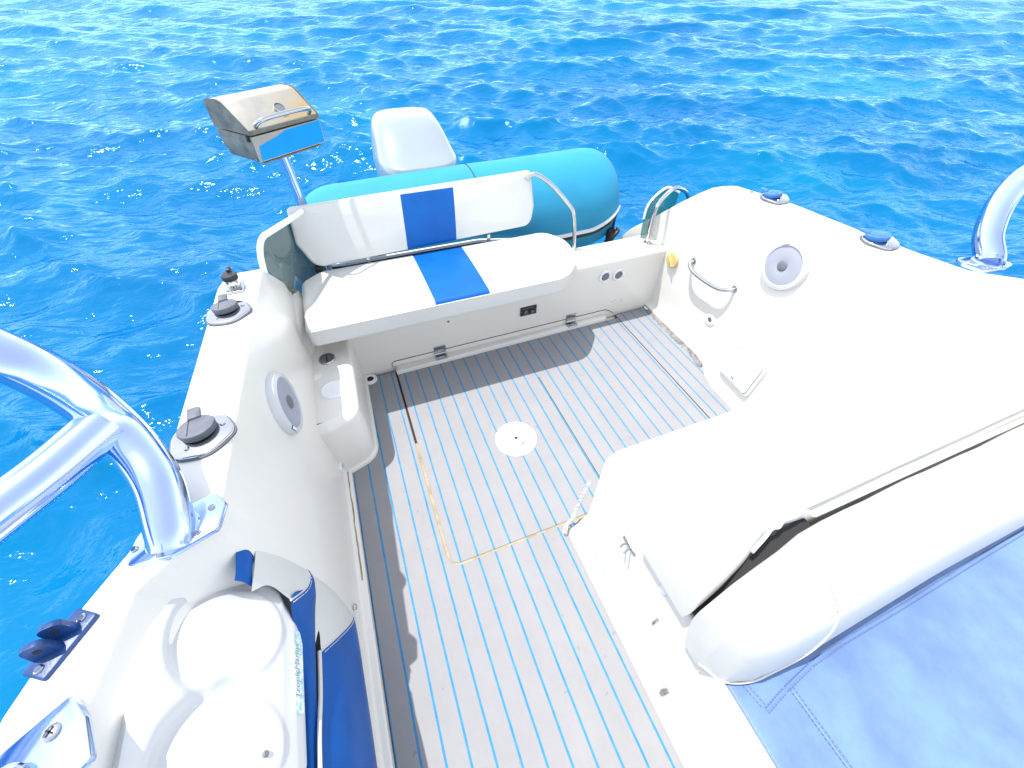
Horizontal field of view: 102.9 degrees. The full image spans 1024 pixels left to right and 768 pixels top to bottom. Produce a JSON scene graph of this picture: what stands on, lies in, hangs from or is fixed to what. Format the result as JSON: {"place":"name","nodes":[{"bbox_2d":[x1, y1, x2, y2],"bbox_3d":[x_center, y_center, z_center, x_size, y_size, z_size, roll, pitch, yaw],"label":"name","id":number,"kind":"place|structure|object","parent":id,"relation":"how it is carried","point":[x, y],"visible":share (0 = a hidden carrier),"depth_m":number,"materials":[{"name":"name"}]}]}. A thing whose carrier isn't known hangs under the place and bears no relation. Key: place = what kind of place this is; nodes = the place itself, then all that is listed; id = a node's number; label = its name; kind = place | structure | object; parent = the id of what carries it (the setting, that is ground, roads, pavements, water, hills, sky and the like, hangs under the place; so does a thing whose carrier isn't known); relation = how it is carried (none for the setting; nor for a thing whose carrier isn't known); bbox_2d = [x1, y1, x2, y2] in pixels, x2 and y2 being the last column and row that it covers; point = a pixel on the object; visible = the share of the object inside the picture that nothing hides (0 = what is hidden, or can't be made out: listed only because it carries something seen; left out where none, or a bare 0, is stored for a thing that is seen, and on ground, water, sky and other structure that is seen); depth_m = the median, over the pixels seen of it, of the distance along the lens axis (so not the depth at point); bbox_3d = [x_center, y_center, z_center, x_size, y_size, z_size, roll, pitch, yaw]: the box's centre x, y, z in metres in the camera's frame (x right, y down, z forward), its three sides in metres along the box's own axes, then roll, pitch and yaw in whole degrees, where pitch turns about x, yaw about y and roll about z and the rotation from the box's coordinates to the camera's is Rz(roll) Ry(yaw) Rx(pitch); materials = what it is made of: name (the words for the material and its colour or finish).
{"place":"outdoors","nodes":[
{"label":"outdoors","id":0,"kind":"place"},
{"bbox_2d":[0,0,1023,722],"bbox_3d":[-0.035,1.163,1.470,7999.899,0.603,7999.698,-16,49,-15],"label":"sea","id":1,"kind":"structure","parent":0,"point":[142,206],"depth_m":6.14,"materials":[{"name":"liquid"}]},
{"bbox_2d":[0,165,1023,767],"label":"motorboat","id":2,"kind":"object","parent":1,"relation":"on","point":[416,491],"visible":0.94,"depth_m":1.31,"materials":[{"name":"plastic"}]},
{"bbox_2d":[112,583,306,767],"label":"tackle tray","id":3,"kind":"object","parent":2,"relation":"attached to","point":[218,682],"visible":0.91,"depth_m":0.70,"materials":[{"name":"white plastic"}]},
{"bbox_2d":[202,83,332,270],"bbox_3d":[-0.937,-0.790,1.822,0.243,0.851,0.316,24,51,20],"label":"barbecue grill","id":4,"kind":"object","parent":2,"relation":"on","point":[280,122],"visible":0.91,"depth_m":1.54,"materials":[{"name":"metal"}]},
{"bbox_2d":[234,550,376,767],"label":"seat cushion","id":5,"kind":"object","parent":2,"relation":"attached to","point":[346,733],"visible":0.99,"depth_m":0.91,"materials":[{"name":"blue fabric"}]},
{"bbox_2d":[371,107,457,176],"bbox_3d":[-0.569,-0.850,2.884,0.456,1.744,0.789,-16,49,-15],"label":"outboard motor","id":6,"kind":"object","parent":2,"relation":"attached to","point":[407,139],"visible":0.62,"depth_m":2.28,"materials":[{"name":"white plastic"}]},
{"bbox_2d":[257,171,577,345],"bbox_3d":[-0.309,-0.603,1.882,1.454,0.472,0.573,-16,49,-15],"label":"bench seat","id":7,"kind":"object","parent":2,"relation":"attached to","point":[299,247],"visible":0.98,"depth_m":1.84,"materials":[{"name":"white leather"}]},
{"bbox_2d":[305,148,619,268],"bbox_3d":[-0.241,-0.962,2.389,1.888,0.580,0.627,-16,49,-15],"label":"inflatable tender","id":8,"kind":"object","parent":2,"relation":"on","point":[585,181],"visible":0.48,"depth_m":2.25,"materials":[{"name":"teal rubber"}]},
{"bbox_2d":[563,481,590,532],"bbox_3d":[0.218,0.416,1.400,0.064,0.362,0.052,-16,49,-15],"label":"safety chain","id":9,"kind":"object","parent":2,"relation":"on","point":[587,486],"visible":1,"depth_m":1.44,"materials":[{"name":"white plastic"}]},
{"bbox_2d":[640,390,1023,767],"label":"helm seat","id":10,"kind":"object","parent":2,"relation":"on","point":[863,608],"visible":1,"depth_m":0.88,"materials":[{"name":"white leather"}]}
]}

